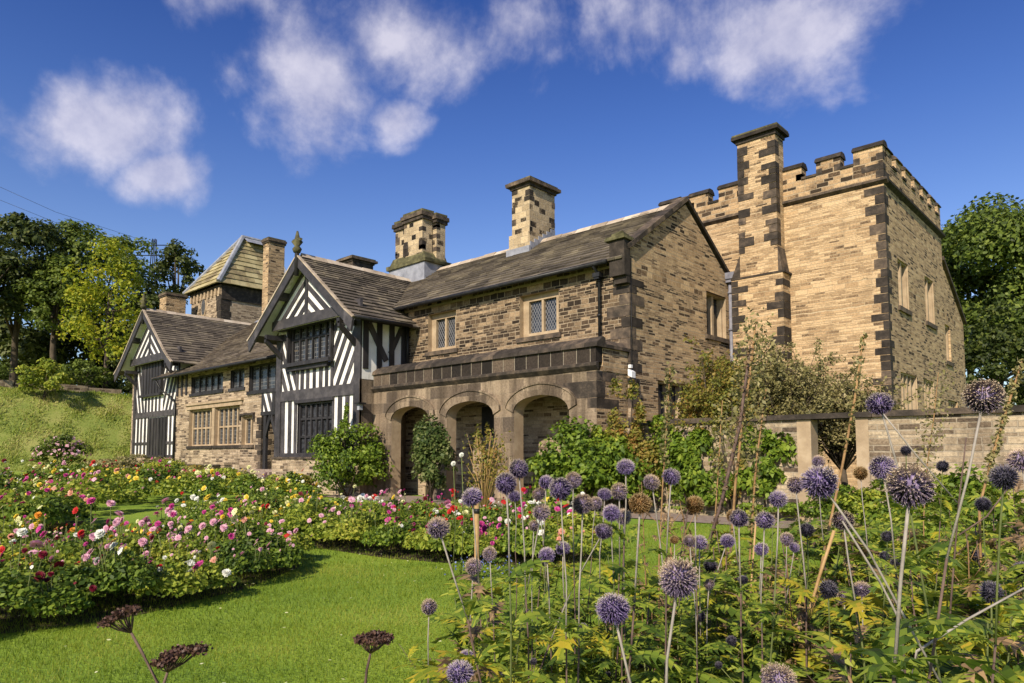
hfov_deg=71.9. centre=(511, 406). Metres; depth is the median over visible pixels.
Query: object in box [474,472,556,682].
globe thistle
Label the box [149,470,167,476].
dahlia plant
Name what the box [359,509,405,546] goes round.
dahlia plant
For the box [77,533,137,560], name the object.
dahlia plant
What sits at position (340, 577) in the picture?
grass
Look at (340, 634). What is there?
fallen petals
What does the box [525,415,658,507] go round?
round shrub
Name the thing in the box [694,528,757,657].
leafy thistle
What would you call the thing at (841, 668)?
leafy thistle
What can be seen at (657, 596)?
leafy thistle
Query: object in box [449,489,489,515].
dahlia plant
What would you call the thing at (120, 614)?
dried flat flower
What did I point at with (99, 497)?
dahlia plant
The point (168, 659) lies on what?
dried flat flower
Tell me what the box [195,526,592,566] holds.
flower bed
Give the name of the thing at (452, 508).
dahlia plant
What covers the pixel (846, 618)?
leafy thistle
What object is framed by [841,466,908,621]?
globe thistle
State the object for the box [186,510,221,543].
dahlia plant
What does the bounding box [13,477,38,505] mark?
dahlia plant
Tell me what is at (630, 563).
leafy thistle
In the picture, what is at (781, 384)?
ornamental tree
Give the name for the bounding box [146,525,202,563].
dahlia plant
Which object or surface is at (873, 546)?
leafy thistle
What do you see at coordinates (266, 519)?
dahlia plant
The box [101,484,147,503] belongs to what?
dahlia plant
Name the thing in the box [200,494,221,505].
dahlia plant
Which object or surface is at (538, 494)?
globe thistle
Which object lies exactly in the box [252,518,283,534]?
dahlia plant
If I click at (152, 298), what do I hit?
broadleaf tree
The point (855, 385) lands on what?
dried flower spike
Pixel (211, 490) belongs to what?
dahlia plant
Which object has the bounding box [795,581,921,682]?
globe thistle
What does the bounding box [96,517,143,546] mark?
dahlia plant
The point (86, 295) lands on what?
broadleaf tree
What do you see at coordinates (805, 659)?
globe thistle
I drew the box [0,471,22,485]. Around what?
dahlia plant
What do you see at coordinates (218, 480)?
dahlia plant
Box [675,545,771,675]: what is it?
leafy thistle
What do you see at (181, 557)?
dahlia plant
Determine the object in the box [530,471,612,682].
globe thistle
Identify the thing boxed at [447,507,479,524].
dahlia plant
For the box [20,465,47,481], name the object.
dahlia plant
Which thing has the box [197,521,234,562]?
dahlia plant
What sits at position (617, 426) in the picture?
climbing shrub
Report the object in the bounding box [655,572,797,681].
leafy thistle
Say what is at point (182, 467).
dahlia plant
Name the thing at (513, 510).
dahlia plant
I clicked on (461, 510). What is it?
dahlia plant
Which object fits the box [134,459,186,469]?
border plant
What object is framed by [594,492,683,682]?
globe thistle
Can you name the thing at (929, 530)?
border plant
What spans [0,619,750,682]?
grass
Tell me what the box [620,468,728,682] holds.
globe thistle
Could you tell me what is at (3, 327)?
thicket
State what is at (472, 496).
globe thistle
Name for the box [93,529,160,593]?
dahlia plant
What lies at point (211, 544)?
dahlia plant
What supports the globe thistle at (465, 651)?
on the ground at (136, 511)
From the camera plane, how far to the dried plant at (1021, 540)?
2.57 m
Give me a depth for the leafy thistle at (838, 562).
3.03 m
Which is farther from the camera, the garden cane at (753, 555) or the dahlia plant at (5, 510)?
the dahlia plant at (5, 510)
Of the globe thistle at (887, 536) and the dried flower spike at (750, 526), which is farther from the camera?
the dried flower spike at (750, 526)
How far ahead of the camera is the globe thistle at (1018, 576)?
2.07 m
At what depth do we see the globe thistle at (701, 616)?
2.14 m
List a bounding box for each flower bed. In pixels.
[0,557,298,633]
[45,521,82,535]
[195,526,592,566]
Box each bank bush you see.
[0,359,13,379]
[14,357,73,399]
[54,359,120,386]
[105,357,132,391]
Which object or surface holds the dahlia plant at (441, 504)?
on the flower bed at (420, 556)
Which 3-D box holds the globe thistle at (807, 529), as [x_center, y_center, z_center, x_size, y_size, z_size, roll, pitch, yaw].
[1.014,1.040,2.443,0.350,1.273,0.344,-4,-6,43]
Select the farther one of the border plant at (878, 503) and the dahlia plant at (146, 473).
the dahlia plant at (146, 473)
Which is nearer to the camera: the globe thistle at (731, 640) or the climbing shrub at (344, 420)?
the globe thistle at (731, 640)
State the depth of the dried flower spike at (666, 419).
4.40 m
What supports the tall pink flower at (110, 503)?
on the ground at (136, 511)
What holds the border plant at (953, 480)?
on the ground at (136, 511)
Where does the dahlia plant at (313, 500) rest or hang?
on the flower bed at (420, 556)
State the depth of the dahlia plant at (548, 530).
10.12 m
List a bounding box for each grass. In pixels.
[0,386,131,470]
[0,561,824,622]
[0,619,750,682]
[30,522,824,563]
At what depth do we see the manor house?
25.87 m
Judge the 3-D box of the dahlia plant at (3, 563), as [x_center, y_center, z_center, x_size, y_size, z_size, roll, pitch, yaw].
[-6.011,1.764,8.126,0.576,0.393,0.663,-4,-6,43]
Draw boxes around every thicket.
[0,316,40,378]
[0,320,82,383]
[43,320,113,388]
[80,320,129,393]
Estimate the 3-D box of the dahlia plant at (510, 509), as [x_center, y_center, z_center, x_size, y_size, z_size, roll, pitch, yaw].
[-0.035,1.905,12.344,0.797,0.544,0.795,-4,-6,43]
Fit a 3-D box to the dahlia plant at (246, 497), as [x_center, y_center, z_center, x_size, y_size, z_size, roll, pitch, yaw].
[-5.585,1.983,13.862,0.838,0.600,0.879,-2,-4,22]
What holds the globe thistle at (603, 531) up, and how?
on the ground at (136, 511)
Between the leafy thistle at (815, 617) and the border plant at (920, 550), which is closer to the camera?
the leafy thistle at (815, 617)
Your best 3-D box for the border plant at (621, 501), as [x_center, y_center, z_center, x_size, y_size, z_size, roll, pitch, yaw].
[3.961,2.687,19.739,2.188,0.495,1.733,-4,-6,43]
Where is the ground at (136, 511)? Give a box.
[0,389,1021,682]
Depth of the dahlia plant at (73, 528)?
10.51 m
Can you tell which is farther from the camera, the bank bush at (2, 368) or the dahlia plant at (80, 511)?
the bank bush at (2, 368)
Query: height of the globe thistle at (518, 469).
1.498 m
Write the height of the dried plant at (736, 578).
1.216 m
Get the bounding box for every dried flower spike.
[658,361,676,647]
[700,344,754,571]
[708,395,728,547]
[720,307,775,646]
[746,387,770,660]
[817,331,867,591]
[911,357,956,547]
[978,357,1023,570]
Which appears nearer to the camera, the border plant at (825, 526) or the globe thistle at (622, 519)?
the globe thistle at (622, 519)
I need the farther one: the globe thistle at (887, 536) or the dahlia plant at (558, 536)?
the dahlia plant at (558, 536)
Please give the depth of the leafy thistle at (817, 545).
3.72 m
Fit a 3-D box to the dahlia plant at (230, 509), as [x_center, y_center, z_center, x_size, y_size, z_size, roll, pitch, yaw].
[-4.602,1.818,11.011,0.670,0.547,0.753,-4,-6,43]
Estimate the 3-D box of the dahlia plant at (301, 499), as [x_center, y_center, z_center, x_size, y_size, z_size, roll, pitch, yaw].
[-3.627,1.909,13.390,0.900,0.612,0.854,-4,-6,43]
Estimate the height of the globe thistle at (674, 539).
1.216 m
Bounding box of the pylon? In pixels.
[136,239,165,284]
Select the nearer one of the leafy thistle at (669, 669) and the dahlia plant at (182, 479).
the leafy thistle at (669, 669)
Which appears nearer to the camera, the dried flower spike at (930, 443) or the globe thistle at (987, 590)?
the globe thistle at (987, 590)
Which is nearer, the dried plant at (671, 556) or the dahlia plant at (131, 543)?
the dried plant at (671, 556)
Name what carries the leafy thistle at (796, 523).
on the ground at (136, 511)
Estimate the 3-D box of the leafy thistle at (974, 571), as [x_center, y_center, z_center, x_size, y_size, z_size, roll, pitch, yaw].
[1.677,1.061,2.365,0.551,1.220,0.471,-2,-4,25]
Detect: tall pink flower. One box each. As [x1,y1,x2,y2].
[28,539,42,549]
[87,497,95,527]
[106,500,115,531]
[115,510,122,531]
[161,497,168,524]
[168,510,177,530]
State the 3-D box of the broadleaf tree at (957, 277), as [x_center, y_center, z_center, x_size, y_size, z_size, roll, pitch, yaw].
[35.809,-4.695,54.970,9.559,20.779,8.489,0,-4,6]
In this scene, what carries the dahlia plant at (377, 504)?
on the flower bed at (420, 556)
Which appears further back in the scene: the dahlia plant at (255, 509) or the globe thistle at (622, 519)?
the dahlia plant at (255, 509)
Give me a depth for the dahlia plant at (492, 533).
10.31 m
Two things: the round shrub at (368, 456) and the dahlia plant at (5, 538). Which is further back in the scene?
the round shrub at (368, 456)
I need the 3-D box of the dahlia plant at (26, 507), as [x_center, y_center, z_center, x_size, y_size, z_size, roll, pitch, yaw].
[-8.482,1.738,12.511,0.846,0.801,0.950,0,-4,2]
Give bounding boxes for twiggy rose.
[462,429,511,508]
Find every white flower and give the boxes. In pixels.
[451,461,455,568]
[459,453,463,573]
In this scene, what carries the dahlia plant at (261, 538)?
on the flower bed at (107, 596)
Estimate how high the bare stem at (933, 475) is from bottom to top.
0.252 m
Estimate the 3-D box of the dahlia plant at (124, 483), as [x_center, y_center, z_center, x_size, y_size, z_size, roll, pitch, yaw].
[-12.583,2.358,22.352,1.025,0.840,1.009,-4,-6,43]
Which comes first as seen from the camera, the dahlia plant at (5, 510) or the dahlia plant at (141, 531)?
the dahlia plant at (141, 531)
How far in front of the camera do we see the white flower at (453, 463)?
8.93 m
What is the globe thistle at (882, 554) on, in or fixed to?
on the ground at (136, 511)
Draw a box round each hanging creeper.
[654,425,733,514]
[733,421,797,513]
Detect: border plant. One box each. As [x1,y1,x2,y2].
[79,456,144,469]
[108,453,169,469]
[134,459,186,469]
[167,464,211,476]
[190,467,244,481]
[219,471,257,480]
[289,474,317,487]
[614,498,667,506]
[670,502,686,511]
[704,503,758,515]
[736,502,807,515]
[790,519,874,552]
[795,483,891,522]
[827,479,916,525]
[840,506,936,547]
[852,511,1007,546]
[870,470,976,522]
[872,536,990,586]
[893,474,1023,530]
[895,519,1021,556]
[928,532,1023,584]
[932,461,1023,533]
[970,502,1023,586]
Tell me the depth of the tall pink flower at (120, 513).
10.99 m
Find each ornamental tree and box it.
[651,329,778,431]
[724,335,868,445]
[779,367,925,500]
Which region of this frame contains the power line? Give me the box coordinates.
[1,187,150,249]
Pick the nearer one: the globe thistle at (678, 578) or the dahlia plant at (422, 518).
the globe thistle at (678, 578)
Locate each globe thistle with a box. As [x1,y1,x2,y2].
[405,557,523,682]
[412,598,437,682]
[423,516,509,682]
[430,546,522,682]
[437,486,506,682]
[445,659,473,682]
[458,649,485,682]
[461,520,557,670]
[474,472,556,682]
[484,458,556,682]
[485,502,550,682]
[489,523,613,682]
[490,491,557,668]
[499,474,570,680]
[513,477,606,682]
[515,547,587,681]
[522,487,600,674]
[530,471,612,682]
[533,541,601,678]
[546,496,624,680]
[548,493,610,682]
[564,458,648,682]
[570,482,666,682]
[571,487,616,675]
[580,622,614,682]
[581,503,640,682]
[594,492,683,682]
[595,592,631,682]
[606,508,672,682]
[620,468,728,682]
[635,474,726,682]
[637,533,737,682]
[650,579,760,682]
[651,535,703,681]
[657,555,698,682]
[658,495,733,682]
[664,534,735,682]
[677,534,749,668]
[694,610,710,677]
[695,559,722,652]
[699,509,767,682]
[700,511,792,682]
[704,575,776,675]
[715,490,800,682]
[719,509,768,664]
[726,635,761,682]
[743,542,797,665]
[743,542,832,667]
[759,662,796,682]
[760,531,822,661]
[763,476,859,678]
[768,523,832,677]
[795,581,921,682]
[800,465,974,682]
[803,455,862,632]
[818,580,862,680]
[826,530,894,682]
[829,510,894,681]
[831,591,846,679]
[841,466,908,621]
[849,463,1012,682]
[862,455,931,680]
[865,392,990,682]
[871,551,911,614]
[871,556,917,682]
[886,445,941,657]
[911,460,981,590]
[913,378,1008,682]
[944,463,1020,682]
[955,497,1006,666]
[970,550,1023,641]
[977,580,1018,682]
[989,447,1023,620]
[1001,561,1023,677]
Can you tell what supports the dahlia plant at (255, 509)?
on the flower bed at (420, 556)
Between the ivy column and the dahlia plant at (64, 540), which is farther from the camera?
the ivy column
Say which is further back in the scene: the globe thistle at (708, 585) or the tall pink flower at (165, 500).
the tall pink flower at (165, 500)
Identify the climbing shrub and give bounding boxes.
[340,402,348,446]
[474,423,491,502]
[585,424,633,504]
[606,374,654,510]
[626,399,665,494]
[637,414,688,512]
[680,372,701,418]
[705,366,756,511]
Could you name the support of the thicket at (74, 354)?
on the ground at (136, 511)
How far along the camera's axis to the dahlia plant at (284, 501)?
14.89 m
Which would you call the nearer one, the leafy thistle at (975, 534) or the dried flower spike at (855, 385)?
the leafy thistle at (975, 534)
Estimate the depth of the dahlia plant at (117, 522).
8.82 m
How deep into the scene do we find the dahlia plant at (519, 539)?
9.64 m
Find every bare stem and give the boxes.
[842,521,903,671]
[884,414,957,502]
[909,587,1023,681]
[946,437,966,651]
[958,489,1006,535]
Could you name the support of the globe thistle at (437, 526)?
on the ground at (136, 511)
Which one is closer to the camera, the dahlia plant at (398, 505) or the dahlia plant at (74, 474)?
the dahlia plant at (398, 505)
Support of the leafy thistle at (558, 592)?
on the ground at (136, 511)
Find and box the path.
[323,495,820,529]
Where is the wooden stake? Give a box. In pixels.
[474,489,479,575]
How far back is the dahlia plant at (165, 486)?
20.75 m
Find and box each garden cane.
[746,522,756,658]
[794,530,835,663]
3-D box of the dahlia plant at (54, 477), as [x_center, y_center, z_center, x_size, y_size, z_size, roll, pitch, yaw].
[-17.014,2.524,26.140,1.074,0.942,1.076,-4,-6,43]
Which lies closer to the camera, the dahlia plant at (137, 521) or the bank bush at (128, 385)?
the dahlia plant at (137, 521)
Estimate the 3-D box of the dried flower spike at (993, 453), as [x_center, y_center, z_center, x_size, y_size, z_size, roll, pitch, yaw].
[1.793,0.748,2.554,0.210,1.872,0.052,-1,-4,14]
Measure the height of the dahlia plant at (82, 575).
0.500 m
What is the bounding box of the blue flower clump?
[436,550,521,580]
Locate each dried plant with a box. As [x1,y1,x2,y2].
[603,510,713,664]
[627,482,693,657]
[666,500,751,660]
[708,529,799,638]
[757,565,831,680]
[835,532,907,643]
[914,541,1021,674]
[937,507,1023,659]
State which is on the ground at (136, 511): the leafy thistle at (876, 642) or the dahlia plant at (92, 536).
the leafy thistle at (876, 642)
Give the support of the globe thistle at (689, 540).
on the ground at (136, 511)
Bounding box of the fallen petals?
[7,540,758,682]
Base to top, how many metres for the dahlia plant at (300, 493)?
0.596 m
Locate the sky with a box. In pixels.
[0,0,1023,406]
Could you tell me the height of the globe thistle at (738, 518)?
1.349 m
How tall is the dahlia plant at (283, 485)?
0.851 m
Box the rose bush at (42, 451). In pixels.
[30,433,93,469]
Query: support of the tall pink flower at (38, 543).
on the flower bed at (107, 596)
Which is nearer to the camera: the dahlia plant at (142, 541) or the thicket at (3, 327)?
the dahlia plant at (142, 541)
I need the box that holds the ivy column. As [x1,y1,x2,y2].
[408,413,458,500]
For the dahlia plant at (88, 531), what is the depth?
9.42 m
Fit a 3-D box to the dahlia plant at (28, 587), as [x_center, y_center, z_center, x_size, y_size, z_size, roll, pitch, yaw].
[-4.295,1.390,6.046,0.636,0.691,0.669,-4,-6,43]
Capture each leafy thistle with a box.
[392,628,525,682]
[404,647,483,682]
[422,590,541,682]
[441,571,534,660]
[483,610,584,681]
[498,559,591,677]
[522,571,590,677]
[523,563,614,679]
[537,610,620,682]
[572,555,651,681]
[576,577,658,674]
[583,559,690,682]
[615,559,739,682]
[625,534,719,671]
[644,663,695,681]
[646,593,757,681]
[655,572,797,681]
[671,547,783,682]
[672,529,749,638]
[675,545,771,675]
[692,517,797,655]
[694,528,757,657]
[714,549,823,669]
[716,586,833,680]
[743,586,841,661]
[745,519,834,659]
[749,522,870,655]
[749,624,908,682]
[757,594,920,682]
[763,628,852,682]
[777,530,871,663]
[796,518,934,649]
[806,525,876,642]
[809,567,988,681]
[817,527,900,581]
[819,522,893,618]
[831,518,1009,675]
[848,564,1023,682]
[870,627,950,682]
[874,564,1023,680]
[875,516,992,652]
[877,506,942,607]
[888,525,1019,677]
[911,608,1023,682]
[922,500,1005,583]
[933,541,1023,674]
[934,492,1023,661]
[955,599,1023,671]
[978,480,1023,597]
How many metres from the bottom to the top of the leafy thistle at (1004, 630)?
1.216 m
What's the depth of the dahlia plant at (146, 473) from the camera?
23.68 m
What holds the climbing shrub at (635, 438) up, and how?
on the path
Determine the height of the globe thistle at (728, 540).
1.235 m
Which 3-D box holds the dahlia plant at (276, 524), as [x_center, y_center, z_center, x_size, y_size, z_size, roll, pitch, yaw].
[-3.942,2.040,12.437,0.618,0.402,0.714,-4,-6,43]
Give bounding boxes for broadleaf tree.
[0,211,91,382]
[0,234,39,324]
[10,253,102,362]
[27,218,162,387]
[55,235,151,388]
[83,275,170,394]
[145,238,205,304]
[941,191,1023,404]
[941,221,1023,383]
[963,300,1023,405]
[999,287,1023,371]
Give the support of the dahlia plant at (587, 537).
on the flower bed at (420, 556)
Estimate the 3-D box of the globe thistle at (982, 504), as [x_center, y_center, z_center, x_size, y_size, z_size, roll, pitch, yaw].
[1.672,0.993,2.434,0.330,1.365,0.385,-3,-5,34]
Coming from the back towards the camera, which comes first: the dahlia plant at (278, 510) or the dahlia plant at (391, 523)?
the dahlia plant at (278, 510)
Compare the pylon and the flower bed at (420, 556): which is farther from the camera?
the pylon
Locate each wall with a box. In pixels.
[0,380,120,395]
[186,464,220,468]
[606,405,1023,531]
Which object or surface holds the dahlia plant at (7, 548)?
on the flower bed at (107, 596)
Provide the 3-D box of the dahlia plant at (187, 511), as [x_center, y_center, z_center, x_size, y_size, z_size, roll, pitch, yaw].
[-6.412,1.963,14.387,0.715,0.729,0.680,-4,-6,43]
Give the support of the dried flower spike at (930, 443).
on the ground at (136, 511)
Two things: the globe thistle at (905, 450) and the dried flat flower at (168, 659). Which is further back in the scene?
the globe thistle at (905, 450)
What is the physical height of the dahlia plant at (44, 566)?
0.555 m
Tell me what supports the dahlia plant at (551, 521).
on the flower bed at (420, 556)
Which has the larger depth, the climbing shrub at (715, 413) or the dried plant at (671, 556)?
the climbing shrub at (715, 413)
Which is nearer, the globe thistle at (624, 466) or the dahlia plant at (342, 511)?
the globe thistle at (624, 466)
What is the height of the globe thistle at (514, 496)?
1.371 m
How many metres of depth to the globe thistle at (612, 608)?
1.09 m
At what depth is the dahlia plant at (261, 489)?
14.86 m
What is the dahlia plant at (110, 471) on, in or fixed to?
on the ground at (136, 511)
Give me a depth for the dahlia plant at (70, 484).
19.46 m
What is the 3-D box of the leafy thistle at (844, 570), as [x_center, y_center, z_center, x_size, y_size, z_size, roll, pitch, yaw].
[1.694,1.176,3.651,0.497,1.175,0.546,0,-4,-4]
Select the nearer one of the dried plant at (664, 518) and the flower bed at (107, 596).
the dried plant at (664, 518)
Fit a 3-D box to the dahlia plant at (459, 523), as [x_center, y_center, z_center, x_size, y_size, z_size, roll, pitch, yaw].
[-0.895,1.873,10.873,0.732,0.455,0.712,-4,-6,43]
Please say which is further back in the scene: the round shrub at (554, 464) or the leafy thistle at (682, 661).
the round shrub at (554, 464)
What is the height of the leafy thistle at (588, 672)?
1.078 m
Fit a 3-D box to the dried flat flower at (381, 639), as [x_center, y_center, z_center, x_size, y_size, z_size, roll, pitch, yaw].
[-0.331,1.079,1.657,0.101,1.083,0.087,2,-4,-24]
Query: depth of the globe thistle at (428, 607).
2.31 m
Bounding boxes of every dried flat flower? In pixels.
[97,604,158,682]
[149,641,213,682]
[353,629,393,682]
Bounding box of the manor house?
[113,122,966,508]
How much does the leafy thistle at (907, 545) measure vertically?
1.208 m
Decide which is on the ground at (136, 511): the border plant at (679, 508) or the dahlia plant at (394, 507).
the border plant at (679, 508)
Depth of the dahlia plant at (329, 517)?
11.90 m
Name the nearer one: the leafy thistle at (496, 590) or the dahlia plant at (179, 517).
the leafy thistle at (496, 590)
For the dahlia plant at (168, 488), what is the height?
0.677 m
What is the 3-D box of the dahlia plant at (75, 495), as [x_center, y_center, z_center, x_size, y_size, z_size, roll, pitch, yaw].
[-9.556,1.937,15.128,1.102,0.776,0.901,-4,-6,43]
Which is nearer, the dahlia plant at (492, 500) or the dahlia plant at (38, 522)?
the dahlia plant at (38, 522)
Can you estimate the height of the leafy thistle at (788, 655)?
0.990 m
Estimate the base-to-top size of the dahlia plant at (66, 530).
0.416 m
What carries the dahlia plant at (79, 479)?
on the ground at (136, 511)
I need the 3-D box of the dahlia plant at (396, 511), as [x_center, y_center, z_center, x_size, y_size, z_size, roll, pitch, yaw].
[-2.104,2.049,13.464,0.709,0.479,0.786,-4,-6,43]
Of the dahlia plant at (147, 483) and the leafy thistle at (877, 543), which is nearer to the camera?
the leafy thistle at (877, 543)
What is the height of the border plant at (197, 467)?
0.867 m
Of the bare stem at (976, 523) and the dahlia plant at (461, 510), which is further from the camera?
the dahlia plant at (461, 510)
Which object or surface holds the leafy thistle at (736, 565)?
on the ground at (136, 511)
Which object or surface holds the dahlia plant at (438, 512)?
on the ground at (136, 511)
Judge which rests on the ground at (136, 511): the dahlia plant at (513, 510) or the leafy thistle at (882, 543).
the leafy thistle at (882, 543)
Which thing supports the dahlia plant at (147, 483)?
on the ground at (136, 511)
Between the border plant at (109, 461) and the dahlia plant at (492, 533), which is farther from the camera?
the border plant at (109, 461)
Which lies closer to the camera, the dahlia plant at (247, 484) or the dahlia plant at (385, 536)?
the dahlia plant at (385, 536)
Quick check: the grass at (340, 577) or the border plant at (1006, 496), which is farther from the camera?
the border plant at (1006, 496)
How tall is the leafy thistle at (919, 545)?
1.217 m
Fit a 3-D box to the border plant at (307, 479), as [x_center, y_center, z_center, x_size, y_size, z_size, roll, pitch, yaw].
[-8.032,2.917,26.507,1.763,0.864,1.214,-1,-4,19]
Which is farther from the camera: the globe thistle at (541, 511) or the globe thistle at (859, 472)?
the globe thistle at (859, 472)
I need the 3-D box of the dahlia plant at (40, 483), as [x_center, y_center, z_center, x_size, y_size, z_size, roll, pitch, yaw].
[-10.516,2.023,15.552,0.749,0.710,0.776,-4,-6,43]
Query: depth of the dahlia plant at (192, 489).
23.34 m
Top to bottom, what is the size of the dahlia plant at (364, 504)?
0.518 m
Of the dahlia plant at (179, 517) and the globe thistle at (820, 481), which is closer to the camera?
the globe thistle at (820, 481)
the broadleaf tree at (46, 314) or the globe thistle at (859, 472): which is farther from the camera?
the broadleaf tree at (46, 314)
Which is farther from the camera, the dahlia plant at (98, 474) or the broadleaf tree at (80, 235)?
the broadleaf tree at (80, 235)
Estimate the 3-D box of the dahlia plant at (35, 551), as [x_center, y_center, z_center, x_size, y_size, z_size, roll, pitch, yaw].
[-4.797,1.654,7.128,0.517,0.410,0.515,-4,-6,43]
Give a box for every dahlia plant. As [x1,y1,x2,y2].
[0,459,23,483]
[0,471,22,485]
[0,472,23,490]
[0,481,25,506]
[0,497,39,523]
[0,513,19,535]
[0,516,30,545]
[0,528,25,558]
[0,528,50,611]
[0,535,65,589]
[0,545,15,568]
[0,550,64,607]
[1,488,63,524]
[1,505,48,532]
[2,478,38,500]
[2,514,60,566]
[2,543,53,571]
[3,523,57,557]
[4,477,42,500]
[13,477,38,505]
[14,511,53,543]
[19,459,51,491]
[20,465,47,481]
[21,515,46,534]
[22,481,73,522]
[23,571,96,617]
[25,482,50,497]
[26,464,61,486]
[26,487,72,516]
[28,549,62,585]
[31,524,69,552]
[33,479,67,496]
[35,543,124,598]
[39,477,67,486]
[40,529,102,563]
[42,506,106,561]
[43,462,67,481]
[43,535,90,553]
[45,460,66,475]
[47,527,74,535]
[48,456,70,472]
[49,533,111,587]
[50,478,89,517]
[51,479,87,509]
[54,526,99,541]
[55,464,83,479]
[56,472,91,496]
[57,488,85,498]
[58,494,93,521]
[59,472,83,485]
[64,473,87,489]
[67,476,108,503]
[68,468,92,481]
[68,488,100,511]
[68,514,109,545]
[69,459,90,472]
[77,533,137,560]
[80,459,106,476]
[80,530,123,563]
[81,534,150,594]
[83,464,116,483]
[83,468,124,501]
[86,470,118,493]
[93,459,113,475]
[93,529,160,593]
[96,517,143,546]
[96,521,128,541]
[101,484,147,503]
[103,463,127,474]
[103,520,164,555]
[104,516,160,557]
[105,468,129,489]
[108,460,134,480]
[119,522,149,535]
[124,537,148,561]
[125,472,158,495]
[125,519,140,532]
[127,457,166,485]
[127,555,209,598]
[128,524,160,535]
[130,467,159,493]
[132,464,154,476]
[138,531,175,544]
[144,503,184,535]
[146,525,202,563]
[147,476,184,495]
[147,551,194,588]
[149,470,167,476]
[151,476,184,497]
[152,534,210,568]
[155,457,177,477]
[155,521,184,550]
[167,460,188,475]
[172,467,200,489]
[174,490,200,516]
[175,540,206,557]
[176,509,212,537]
[176,525,200,542]
[177,546,240,589]
[179,485,206,520]
[181,466,200,489]
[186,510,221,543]
[187,502,220,523]
[188,470,211,492]
[190,541,226,581]
[193,464,224,495]
[193,501,228,526]
[194,512,231,547]
[197,471,222,481]
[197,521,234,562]
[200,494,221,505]
[202,505,232,526]
[203,530,252,565]
[206,469,225,482]
[207,493,248,515]
[211,475,227,488]
[211,496,246,523]
[216,467,244,494]
[220,507,266,548]
[221,542,275,574]
[227,469,264,493]
[229,502,271,523]
[230,507,287,554]
[238,486,266,507]
[238,503,277,528]
[242,478,284,515]
[242,485,273,501]
[251,533,304,569]
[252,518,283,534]
[256,468,290,492]
[256,528,290,546]
[257,510,282,527]
[260,487,293,508]
[267,505,293,516]
[269,512,306,533]
[270,482,293,498]
[270,531,304,558]
[277,507,290,518]
[279,471,304,487]
[279,528,315,551]
[280,485,326,529]
[284,476,323,498]
[284,480,314,496]
[284,482,318,512]
[285,489,307,503]
[292,484,336,524]
[299,493,339,511]
[301,513,354,540]
[311,495,350,531]
[328,496,368,540]
[332,485,357,509]
[334,497,353,513]
[337,495,374,530]
[355,496,378,510]
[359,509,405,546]
[360,491,400,526]
[363,496,383,506]
[365,488,398,511]
[375,520,406,538]
[377,487,407,511]
[378,504,401,520]
[389,515,426,540]
[391,502,409,517]
[400,489,439,520]
[402,528,446,549]
[405,504,432,531]
[416,493,442,513]
[417,523,472,551]
[419,505,457,528]
[422,496,450,515]
[425,499,461,523]
[430,503,460,522]
[434,514,464,529]
[439,488,462,510]
[445,518,487,545]
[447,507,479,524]
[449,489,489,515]
[452,506,479,517]
[453,521,502,555]
[466,516,501,531]
[471,494,517,526]
[479,519,520,550]
[490,497,504,523]
[492,500,519,516]
[495,501,557,545]
[496,516,543,555]
[499,506,535,535]
[503,486,537,511]
[509,487,525,513]
[516,497,549,520]
[533,488,573,528]
[539,527,578,555]
[543,502,572,532]
[556,491,615,538]
[566,530,608,551]
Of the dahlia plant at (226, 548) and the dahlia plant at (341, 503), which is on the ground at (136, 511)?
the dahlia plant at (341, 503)
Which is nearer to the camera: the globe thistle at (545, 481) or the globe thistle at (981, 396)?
the globe thistle at (981, 396)
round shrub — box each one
[306,422,394,496]
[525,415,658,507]
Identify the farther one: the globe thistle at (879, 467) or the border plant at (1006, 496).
the border plant at (1006, 496)
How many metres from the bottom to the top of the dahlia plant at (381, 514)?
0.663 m
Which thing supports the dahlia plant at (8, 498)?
on the flower bed at (60, 524)
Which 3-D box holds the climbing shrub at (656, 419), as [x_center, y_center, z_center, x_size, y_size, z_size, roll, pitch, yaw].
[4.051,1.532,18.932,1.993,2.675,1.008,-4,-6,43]
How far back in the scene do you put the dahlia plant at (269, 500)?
14.00 m
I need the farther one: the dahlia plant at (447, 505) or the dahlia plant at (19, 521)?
the dahlia plant at (447, 505)
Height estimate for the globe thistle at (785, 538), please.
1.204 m
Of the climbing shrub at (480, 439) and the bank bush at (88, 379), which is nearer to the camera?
the climbing shrub at (480, 439)
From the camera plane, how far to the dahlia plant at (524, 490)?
12.77 m
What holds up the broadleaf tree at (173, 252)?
on the ground at (136, 511)
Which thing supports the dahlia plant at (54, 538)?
on the flower bed at (107, 596)
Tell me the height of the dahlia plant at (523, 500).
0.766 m
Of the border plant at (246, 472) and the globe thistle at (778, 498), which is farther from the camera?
the border plant at (246, 472)
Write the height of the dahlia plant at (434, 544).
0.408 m
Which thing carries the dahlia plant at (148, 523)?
on the flower bed at (107, 596)
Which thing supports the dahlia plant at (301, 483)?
on the ground at (136, 511)
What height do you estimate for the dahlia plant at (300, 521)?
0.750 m
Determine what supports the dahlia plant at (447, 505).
on the flower bed at (420, 556)
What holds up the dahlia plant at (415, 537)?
on the flower bed at (420, 556)
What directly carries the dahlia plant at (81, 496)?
on the ground at (136, 511)
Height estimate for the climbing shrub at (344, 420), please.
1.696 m
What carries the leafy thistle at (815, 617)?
on the ground at (136, 511)
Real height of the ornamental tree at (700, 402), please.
4.943 m
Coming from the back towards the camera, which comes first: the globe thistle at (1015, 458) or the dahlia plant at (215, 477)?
the dahlia plant at (215, 477)
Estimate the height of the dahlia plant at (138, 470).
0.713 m
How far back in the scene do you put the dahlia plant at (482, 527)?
10.38 m
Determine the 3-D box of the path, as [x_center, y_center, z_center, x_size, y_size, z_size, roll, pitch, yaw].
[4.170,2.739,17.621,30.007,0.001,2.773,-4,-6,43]
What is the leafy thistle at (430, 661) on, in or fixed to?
on the ground at (136, 511)
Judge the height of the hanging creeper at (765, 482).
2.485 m

